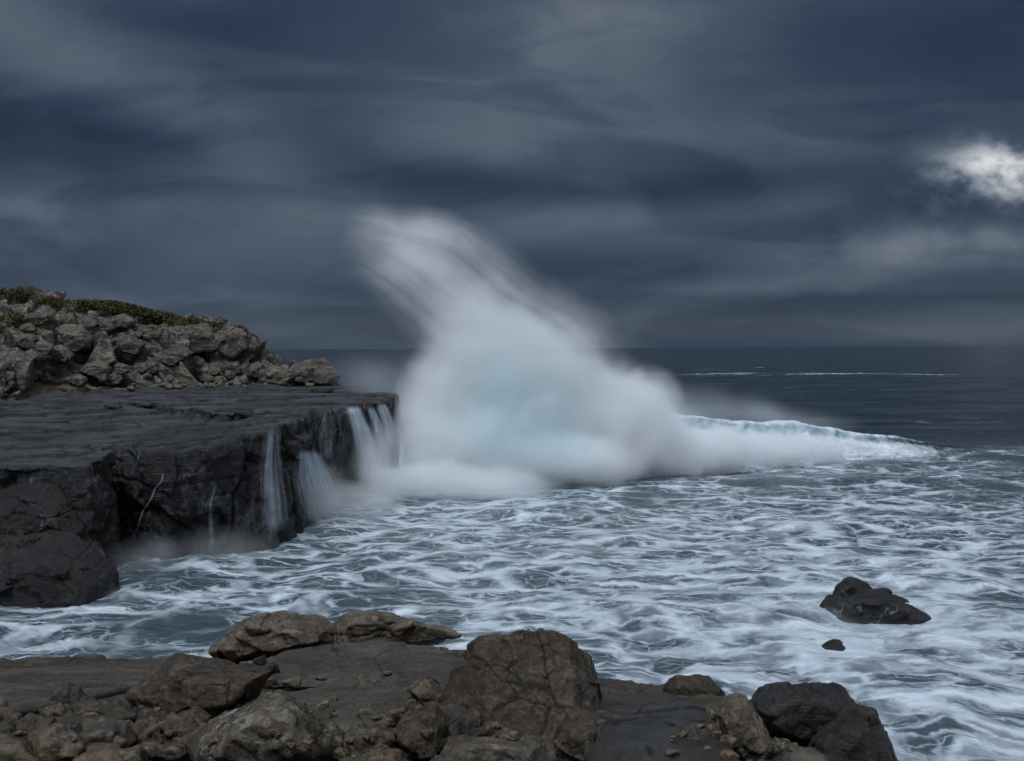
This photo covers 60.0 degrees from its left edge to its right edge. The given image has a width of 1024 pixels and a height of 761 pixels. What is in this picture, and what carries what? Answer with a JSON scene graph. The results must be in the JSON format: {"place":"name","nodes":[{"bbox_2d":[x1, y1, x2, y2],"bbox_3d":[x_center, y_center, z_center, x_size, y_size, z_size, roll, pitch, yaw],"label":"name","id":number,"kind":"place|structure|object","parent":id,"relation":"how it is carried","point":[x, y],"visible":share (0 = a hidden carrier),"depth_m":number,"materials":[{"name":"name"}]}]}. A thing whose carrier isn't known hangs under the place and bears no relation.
{"place":"outdoors","nodes":[
{"label":"outdoors","id":0,"kind":"place"},
{"bbox_2d":[0,285,344,399],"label":"hill","id":1,"kind":"structure","parent":0,"point":[192,370],"depth_m":61.78,"materials":[{"name":"stone"}]},
{"bbox_2d":[1,370,15,380],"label":"boulder","id":2,"kind":"object","parent":1,"relation":"on","point":[9,375],"visible":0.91,"depth_m":53.21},
{"bbox_2d":[0,347,34,391],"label":"boulder","id":3,"kind":"object","parent":1,"relation":"on","point":[22,362],"visible":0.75,"depth_m":53.95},
{"bbox_2d":[13,333,38,348],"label":"boulder","id":4,"kind":"object","parent":1,"relation":"on","point":[27,341],"visible":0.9,"depth_m":57.21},
{"bbox_2d":[18,323,34,331],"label":"boulder","id":5,"kind":"object","parent":1,"relation":"on","point":[27,326],"visible":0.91,"depth_m":59.16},
{"bbox_2d":[27,312,55,324],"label":"boulder","id":6,"kind":"object","parent":1,"relation":"on","point":[43,318],"visible":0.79,"depth_m":59.88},
{"bbox_2d":[36,339,54,354],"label":"boulder","id":7,"kind":"object","parent":1,"relation":"on","point":[45,347],"visible":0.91,"depth_m":56.20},
{"bbox_2d":[39,371,51,381],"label":"boulder","id":8,"kind":"object","parent":1,"relation":"on","point":[46,376],"visible":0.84,"depth_m":56.61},
{"bbox_2d":[54,345,74,362],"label":"boulder","id":9,"kind":"object","parent":1,"relation":"on","point":[66,355],"visible":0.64,"depth_m":57.80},
{"bbox_2d":[58,324,92,353],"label":"boulder","id":10,"kind":"object","parent":1,"relation":"on","point":[77,338],"visible":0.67,"depth_m":60.20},
{"bbox_2d":[68,374,86,386],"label":"boulder","id":11,"kind":"object","parent":1,"relation":"on","point":[77,380],"visible":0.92,"depth_m":57.24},
{"bbox_2d":[77,314,100,328],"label":"boulder","id":12,"kind":"object","parent":1,"relation":"on","point":[88,322],"visible":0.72,"depth_m":62.05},
{"bbox_2d":[78,361,112,382],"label":"boulder","id":13,"kind":"object","parent":1,"relation":"on","point":[100,371],"visible":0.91,"depth_m":59.04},
{"bbox_2d":[97,319,115,332],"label":"boulder","id":14,"kind":"object","parent":1,"relation":"on","point":[106,325],"visible":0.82,"depth_m":62.27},
{"bbox_2d":[104,373,123,385],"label":"boulder","id":15,"kind":"object","parent":1,"relation":"on","point":[113,379],"visible":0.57,"depth_m":59.48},
{"bbox_2d":[113,362,125,368],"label":"boulder","id":16,"kind":"object","parent":1,"relation":"on","point":[116,365],"visible":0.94,"depth_m":59.84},
{"bbox_2d":[113,367,128,374],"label":"boulder","id":17,"kind":"object","parent":1,"relation":"on","point":[125,370],"visible":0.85,"depth_m":59.72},
{"bbox_2d":[106,313,137,327],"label":"boulder","id":18,"kind":"object","parent":1,"relation":"on","point":[123,320],"visible":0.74,"depth_m":62.99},
{"bbox_2d":[0,287,251,338],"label":"heath","id":19,"kind":"object","parent":1,"relation":"on","point":[119,308],"visible":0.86,"depth_m":65.67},
{"bbox_2d":[115,334,145,354],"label":"boulder","id":20,"kind":"object","parent":1,"relation":"on","point":[130,344],"visible":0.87,"depth_m":60.73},
{"bbox_2d":[128,331,142,338],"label":"boulder","id":21,"kind":"object","parent":1,"relation":"on","point":[136,334],"visible":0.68,"depth_m":62.72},
{"bbox_2d":[132,361,146,372],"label":"boulder","id":22,"kind":"object","parent":1,"relation":"on","point":[140,366],"visible":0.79,"depth_m":60.75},
{"bbox_2d":[144,360,158,373],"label":"boulder","id":23,"kind":"object","parent":1,"relation":"on","point":[152,366],"visible":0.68,"depth_m":60.89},
{"bbox_2d":[159,353,177,365],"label":"boulder","id":24,"kind":"object","parent":1,"relation":"on","point":[167,360],"visible":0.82,"depth_m":61.98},
{"bbox_2d":[162,346,193,362],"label":"boulder","id":25,"kind":"object","parent":1,"relation":"on","point":[179,354],"visible":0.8,"depth_m":62.27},
{"bbox_2d":[168,323,215,353],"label":"boulder","id":26,"kind":"object","parent":1,"relation":"on","point":[200,337],"visible":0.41,"depth_m":64.49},
{"bbox_2d":[200,375,214,382],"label":"boulder","id":27,"kind":"object","parent":1,"relation":"on","point":[207,378],"visible":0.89,"depth_m":63.32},
{"bbox_2d":[209,369,219,374],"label":"boulder","id":28,"kind":"object","parent":1,"relation":"on","point":[214,372],"visible":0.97,"depth_m":64.03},
{"bbox_2d":[223,371,236,378],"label":"boulder","id":29,"kind":"object","parent":1,"relation":"on","point":[230,374],"visible":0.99,"depth_m":62.72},
{"bbox_2d":[219,360,241,373],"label":"boulder","id":30,"kind":"object","parent":1,"relation":"on","point":[230,365],"visible":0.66,"depth_m":63.82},
{"bbox_2d":[213,321,249,359],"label":"boulder","id":31,"kind":"object","parent":1,"relation":"on","point":[231,339],"visible":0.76,"depth_m":64.07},
{"bbox_2d":[247,362,261,379],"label":"boulder","id":32,"kind":"object","parent":1,"relation":"on","point":[254,369],"visible":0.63,"depth_m":63.26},
{"bbox_2d":[263,366,294,385],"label":"boulder","id":33,"kind":"object","parent":1,"relation":"on","point":[278,375],"visible":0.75,"depth_m":61.31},
{"bbox_2d":[288,357,340,385],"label":"boulder","id":34,"kind":"object","parent":1,"relation":"on","point":[322,371],"visible":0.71,"depth_m":62.37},
{"bbox_2d":[0,384,400,564],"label":"rock platform","id":35,"kind":"object","parent":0,"point":[204,452],"visible":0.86,"depth_m":35.93,"materials":[{"name":"stone"}]},
{"bbox_2d":[104,403,122,409],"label":"loose block","id":36,"kind":"object","parent":35,"relation":"on","point":[112,406],"depth_m":45.79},
{"bbox_2d":[267,437,273,520],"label":"waterfall","id":37,"kind":"structure","parent":35,"relation":"attached to","point":[271,504],"depth_m":35.87,"materials":[{"name":"liquid"}]},
{"bbox_2d":[300,453,338,514],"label":"waterfall","id":38,"kind":"structure","parent":35,"relation":"attached to","point":[308,467],"depth_m":41.17,"materials":[{"name":"liquid"}]},
{"bbox_2d":[349,409,383,485],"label":"waterfall","id":39,"kind":"structure","parent":35,"relation":"attached to","point":[372,465],"depth_m":46.46,"materials":[{"name":"liquid"}]},
{"bbox_2d":[370,409,391,472],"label":"waterfall","id":40,"kind":"structure","parent":35,"relation":"attached to","point":[386,456],"depth_m":47.75,"materials":[{"name":"liquid"}]},
{"bbox_2d":[379,406,403,469],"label":"waterfall","id":41,"kind":"structure","parent":35,"relation":"attached to","point":[394,449],"depth_m":48.42,"materials":[{"name":"liquid"}]},
{"bbox_2d":[0,654,898,760],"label":"shore","id":42,"kind":"structure","parent":0,"point":[465,720],"depth_m":6.37,"materials":[{"name":"stone"}]},
{"bbox_2d":[0,693,7,707],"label":"boulder","id":43,"kind":"object","parent":42,"relation":"on","point":[3,702],"visible":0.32,"depth_m":6.91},
{"bbox_2d":[2,710,22,720],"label":"boulder","id":44,"kind":"object","parent":42,"relation":"on","point":[9,714],"visible":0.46,"depth_m":6.65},
{"bbox_2d":[0,732,40,760],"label":"boulder","id":45,"kind":"object","parent":42,"relation":"on","point":[16,748],"visible":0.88,"depth_m":5.32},
{"bbox_2d":[38,703,75,716],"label":"boulder","id":46,"kind":"object","parent":42,"relation":"on","point":[59,709],"visible":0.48,"depth_m":6.80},
{"bbox_2d":[31,723,85,760],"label":"boulder","id":47,"kind":"object","parent":42,"relation":"on","point":[53,742],"visible":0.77,"depth_m":5.34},
{"bbox_2d":[0,693,135,735],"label":"slab","id":48,"kind":"structure","parent":42,"relation":"on","point":[71,722],"depth_m":6.80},
{"bbox_2d":[0,656,167,720],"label":"slab","id":49,"kind":"structure","parent":42,"relation":"on","point":[33,689],"depth_m":8.83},
{"bbox_2d":[77,707,106,715],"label":"boulder","id":50,"kind":"object","parent":42,"relation":"on","point":[91,711],"visible":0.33,"depth_m":6.84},
{"bbox_2d":[68,742,129,760],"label":"boulder","id":51,"kind":"object","parent":42,"relation":"on","point":[100,751],"visible":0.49,"depth_m":5.31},
{"bbox_2d":[112,735,128,747],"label":"stone","id":52,"kind":"object","parent":51,"relation":"on","point":[120,742],"visible":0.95,"depth_m":5.44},
{"bbox_2d":[96,716,112,721],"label":"boulder","id":53,"kind":"object","parent":42,"relation":"on","point":[102,718],"visible":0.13,"depth_m":6.38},
{"bbox_2d":[78,720,137,747],"bbox_3d":[-2.733,2.428,5.933,0.390,0.453,0.816,-2,3,-38],"label":"boulder","id":54,"kind":"object","parent":42,"relation":"on","point":[109,731],"visible":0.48,"depth_m":5.69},
{"bbox_2d":[119,748,135,756],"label":"boulder","id":55,"kind":"object","parent":42,"relation":"on","point":[124,751],"visible":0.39,"depth_m":5.38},
{"bbox_2d":[123,750,134,760],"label":"stone","id":56,"kind":"object","parent":42,"relation":"on","point":[128,756],"visible":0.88,"depth_m":5.26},
{"bbox_2d":[133,741,161,760],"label":"boulder","id":57,"kind":"object","parent":42,"relation":"on","point":[151,747],"visible":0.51,"depth_m":5.60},
{"bbox_2d":[138,717,162,743],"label":"boulder","id":58,"kind":"object","parent":42,"relation":"on","point":[151,731],"visible":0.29,"depth_m":5.89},
{"bbox_2d":[164,729,177,737],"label":"stone","id":59,"kind":"object","parent":42,"relation":"on","point":[170,733],"visible":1,"depth_m":5.83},
{"bbox_2d":[156,742,188,760],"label":"boulder","id":60,"kind":"object","parent":42,"relation":"on","point":[170,751],"visible":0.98,"depth_m":5.51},
{"bbox_2d":[177,706,211,725],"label":"boulder","id":61,"kind":"object","parent":42,"relation":"on","point":[200,715],"visible":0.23,"depth_m":6.33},
{"bbox_2d":[125,653,273,714],"bbox_3d":[-2.654,2.728,7.450,1.325,0.885,1.360,0,2,0],"label":"boulder","id":62,"kind":"object","parent":42,"relation":"on","point":[176,683],"visible":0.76,"depth_m":7.03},
{"bbox_2d":[206,710,219,718],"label":"boulder","id":63,"kind":"object","parent":42,"relation":"on","point":[213,713],"visible":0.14,"depth_m":7.03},
{"bbox_2d":[218,703,242,713],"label":"boulder","id":64,"kind":"object","parent":42,"relation":"on","point":[238,705],"visible":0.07,"depth_m":7.57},
{"bbox_2d":[183,689,343,760],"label":"boulder","id":65,"kind":"object","parent":42,"relation":"on","point":[247,732],"visible":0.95,"depth_m":5.28,"materials":[{"name":"stone"}]},
{"bbox_2d":[207,733,217,746],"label":"stone","id":66,"kind":"object","parent":65,"relation":"on","point":[211,740],"visible":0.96,"depth_m":5.42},
{"bbox_2d":[302,739,313,749],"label":"stone","id":67,"kind":"object","parent":65,"relation":"on","point":[307,744],"visible":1,"depth_m":5.15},
{"bbox_2d":[208,610,336,661],"bbox_3d":[-3.049,3.276,11.149,1.708,0.976,1.412,0,2,0],"label":"boulder","id":68,"kind":"object","parent":42,"relation":"on","point":[268,634],"visible":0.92,"depth_m":10.58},
{"bbox_2d":[329,747,350,760],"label":"boulder","id":69,"kind":"object","parent":42,"relation":"on","point":[339,753],"visible":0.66,"depth_m":5.52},
{"bbox_2d":[288,684,422,734],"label":"slab","id":70,"kind":"structure","parent":42,"relation":"on","point":[350,702],"depth_m":7.66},
{"bbox_2d":[316,699,328,709],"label":"stone","id":71,"kind":"object","parent":70,"relation":"on","point":[323,705],"visible":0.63,"depth_m":7.00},
{"bbox_2d":[356,708,371,717],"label":"stone","id":72,"kind":"object","parent":70,"relation":"on","point":[363,712],"visible":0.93,"depth_m":6.55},
{"bbox_2d":[357,674,376,685],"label":"stone","id":73,"kind":"object","parent":70,"relation":"on","point":[363,679],"visible":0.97,"depth_m":8.63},
{"bbox_2d":[255,640,464,690],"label":"slab","id":74,"kind":"structure","parent":42,"relation":"on","point":[349,663],"depth_m":9.16,"materials":[{"name":"stone"}]},
{"bbox_2d":[252,655,266,665],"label":"stone","id":75,"kind":"object","parent":74,"relation":"on","point":[260,661],"visible":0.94,"depth_m":9.15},
{"bbox_2d":[263,676,276,688],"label":"stone","id":76,"kind":"object","parent":74,"relation":"on","point":[271,681],"visible":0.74,"depth_m":8.61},
{"bbox_2d":[267,662,279,673],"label":"stone","id":77,"kind":"object","parent":74,"relation":"on","point":[274,667],"visible":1,"depth_m":7.41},
{"bbox_2d":[282,677,300,686],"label":"stone","id":78,"kind":"object","parent":74,"relation":"on","point":[293,682],"visible":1,"depth_m":8.62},
{"bbox_2d":[315,674,325,680],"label":"stone","id":79,"kind":"object","parent":74,"relation":"on","point":[320,677],"visible":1,"depth_m":8.74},
{"bbox_2d":[342,720,396,756],"bbox_3d":[-0.931,2.382,5.814,0.412,0.406,0.542,0,2,0],"label":"boulder","id":80,"kind":"object","parent":42,"relation":"on","point":[379,732],"visible":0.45,"depth_m":5.58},
{"bbox_2d":[383,717,395,727],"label":"stone","id":81,"kind":"object","parent":80,"relation":"on","point":[389,722],"visible":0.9,"depth_m":5.77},
{"bbox_2d":[363,716,386,722],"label":"boulder","id":82,"kind":"object","parent":42,"relation":"on","point":[365,719],"visible":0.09,"depth_m":6.34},
{"bbox_2d":[369,714,380,721],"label":"stone","id":83,"kind":"object","parent":82,"relation":"on","point":[375,717],"visible":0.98,"depth_m":6.30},
{"bbox_2d":[353,747,411,760],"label":"boulder","id":84,"kind":"object","parent":42,"relation":"on","point":[384,754],"visible":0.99,"depth_m":5.42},
{"bbox_2d":[372,743,396,748],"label":"boulder","id":85,"kind":"object","parent":42,"relation":"on","point":[382,745],"visible":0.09,"depth_m":5.55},
{"bbox_2d":[389,708,404,721],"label":"stone","id":86,"kind":"object","parent":42,"relation":"on","point":[395,715],"visible":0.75,"depth_m":6.23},
{"bbox_2d":[332,609,461,645],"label":"slab","id":87,"kind":"structure","parent":42,"relation":"on","point":[358,625],"depth_m":11.55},
{"bbox_2d":[395,701,451,760],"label":"boulder","id":88,"kind":"object","parent":42,"relation":"on","point":[411,740],"visible":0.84,"depth_m":5.56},
{"bbox_2d":[420,729,432,740],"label":"stone","id":89,"kind":"object","parent":88,"relation":"on","point":[427,733],"visible":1,"depth_m":5.47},
{"bbox_2d":[406,676,441,701],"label":"boulder","id":90,"kind":"object","parent":42,"relation":"on","point":[425,688],"visible":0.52,"depth_m":7.42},
{"bbox_2d":[418,699,437,706],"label":"boulder","id":91,"kind":"object","parent":42,"relation":"on","point":[425,703],"visible":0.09,"depth_m":7.36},
{"bbox_2d":[477,718,506,736],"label":"boulder","id":92,"kind":"object","parent":42,"relation":"on","point":[491,728],"visible":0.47,"depth_m":6.20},
{"bbox_2d":[438,734,556,760],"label":"boulder","id":93,"kind":"object","parent":42,"relation":"on","point":[464,747],"visible":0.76,"depth_m":5.38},
{"bbox_2d":[492,727,520,740],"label":"stone","id":94,"kind":"object","parent":93,"relation":"on","point":[505,733],"visible":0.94,"depth_m":5.58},
{"bbox_2d":[428,628,601,741],"bbox_3d":[0.078,2.672,7.002,1.554,1.283,2.096,0,2,0],"label":"boulder","id":95,"kind":"object","parent":42,"relation":"on","point":[538,682],"visible":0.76,"depth_m":6.79,"materials":[{"name":"stone"}]},
{"bbox_2d":[553,716,607,760],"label":"boulder","id":96,"kind":"object","parent":42,"relation":"on","point":[575,735],"visible":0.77,"depth_m":5.34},
{"bbox_2d":[582,689,739,760],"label":"slab","id":97,"kind":"structure","parent":42,"relation":"on","point":[647,726],"depth_m":5.71,"materials":[{"name":"stone"}]},
{"bbox_2d":[664,750,680,756],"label":"stone","id":98,"kind":"object","parent":97,"relation":"on","point":[671,753],"visible":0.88,"depth_m":4.92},
{"bbox_2d":[708,724,718,731],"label":"stone","id":99,"kind":"object","parent":97,"relation":"on","point":[713,727],"visible":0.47,"depth_m":5.68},
{"bbox_2d":[712,730,721,737],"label":"stone","id":100,"kind":"object","parent":97,"relation":"on","point":[716,734],"visible":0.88,"depth_m":5.47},
{"bbox_2d":[720,735,736,747],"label":"stone","id":101,"kind":"object","parent":97,"relation":"on","point":[728,740],"visible":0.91,"depth_m":5.23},
{"bbox_2d":[720,749,739,760],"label":"stone","id":102,"kind":"object","parent":97,"relation":"on","point":[730,754],"visible":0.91,"depth_m":4.82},
{"bbox_2d":[675,722,711,739],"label":"boulder","id":103,"kind":"object","parent":42,"relation":"on","point":[693,730],"visible":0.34,"depth_m":5.46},
{"bbox_2d":[663,674,725,695],"bbox_3d":[1.687,2.937,8.171,0.576,0.538,0.663,0,2,0],"label":"boulder","id":104,"kind":"object","parent":42,"relation":"on","point":[692,685],"visible":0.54,"depth_m":7.95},
{"bbox_2d":[705,706,718,721],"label":"boulder","id":105,"kind":"object","parent":42,"relation":"on","point":[711,711],"visible":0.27,"depth_m":6.70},
{"bbox_2d":[717,693,779,760],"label":"boulder","id":106,"kind":"object","parent":42,"relation":"on","point":[739,716],"visible":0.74,"depth_m":5.33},
{"bbox_2d":[772,737,790,753],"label":"boulder","id":107,"kind":"object","parent":42,"relation":"on","point":[780,743],"visible":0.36,"depth_m":5.70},
{"bbox_2d":[749,681,854,745],"bbox_3d":[2.075,2.478,6.285,0.894,0.856,1.056,0,2,0],"label":"boulder","id":108,"kind":"object","parent":42,"relation":"on","point":[803,713],"visible":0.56,"depth_m":5.83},
{"bbox_2d":[782,746,828,760],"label":"boulder","id":109,"kind":"object","parent":42,"relation":"on","point":[801,753],"visible":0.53,"depth_m":5.31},
{"bbox_2d":[783,742,798,752],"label":"stone","id":110,"kind":"object","parent":109,"relation":"on","point":[791,747],"visible":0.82,"depth_m":5.46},
{"bbox_2d":[808,702,896,760],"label":"boulder","id":111,"kind":"object","parent":42,"relation":"on","point":[852,731],"visible":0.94,"depth_m":5.37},
{"bbox_2d":[0,346,1023,760],"bbox_3d":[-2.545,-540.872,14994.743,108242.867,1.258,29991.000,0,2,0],"label":"sea","id":112,"kind":"structure","parent":0,"point":[726,582],"depth_m":34.35,"materials":[{"name":"liquid"}]},
{"bbox_2d":[0,482,108,557],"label":"boulder","id":113,"kind":"object","parent":112,"relation":"in","point":[34,507],"visible":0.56,"depth_m":30.20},
{"bbox_2d":[0,530,119,607],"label":"boulder","id":114,"kind":"object","parent":112,"relation":"in","point":[54,569],"visible":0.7,"depth_m":27.70,"materials":[{"name":"stone"}]},
{"bbox_2d":[381,409,990,491],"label":"breaking wave","id":115,"kind":"object","parent":112,"relation":"on","point":[590,445],"visible":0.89,"depth_m":54.96,"materials":[{"name":"liquid"}]},
{"bbox_2d":[821,639,845,650],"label":"sea rock","id":116,"kind":"object","parent":112,"relation":"in","point":[834,644],"visible":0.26,"depth_m":23.43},
{"bbox_2d":[832,577,872,595],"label":"sea rock","id":117,"kind":"object","parent":112,"relation":"in","point":[846,586],"visible":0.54,"depth_m":27.11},
{"bbox_2d":[819,587,931,624],"bbox_3d":[11.528,7.262,26.884,4.500,2.030,2.903,0,2,0],"label":"sea rock","id":118,"kind":"object","parent":112,"relation":"in","point":[881,605],"visible":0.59,"depth_m":25.60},
{"bbox_2d":[0,0,1023,348],"label":"sky","id":119,"kind":"structure","parent":0,"point":[298,174],"materials":[{"name":"grey"}]},
{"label":"loose block","id":120,"kind":"object","parent":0,"visible":0},
{"bbox_2d":[311,387,333,392],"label":"loose block","id":121,"kind":"object","parent":120,"relation":"on","point":[322,390],"depth_m":50.84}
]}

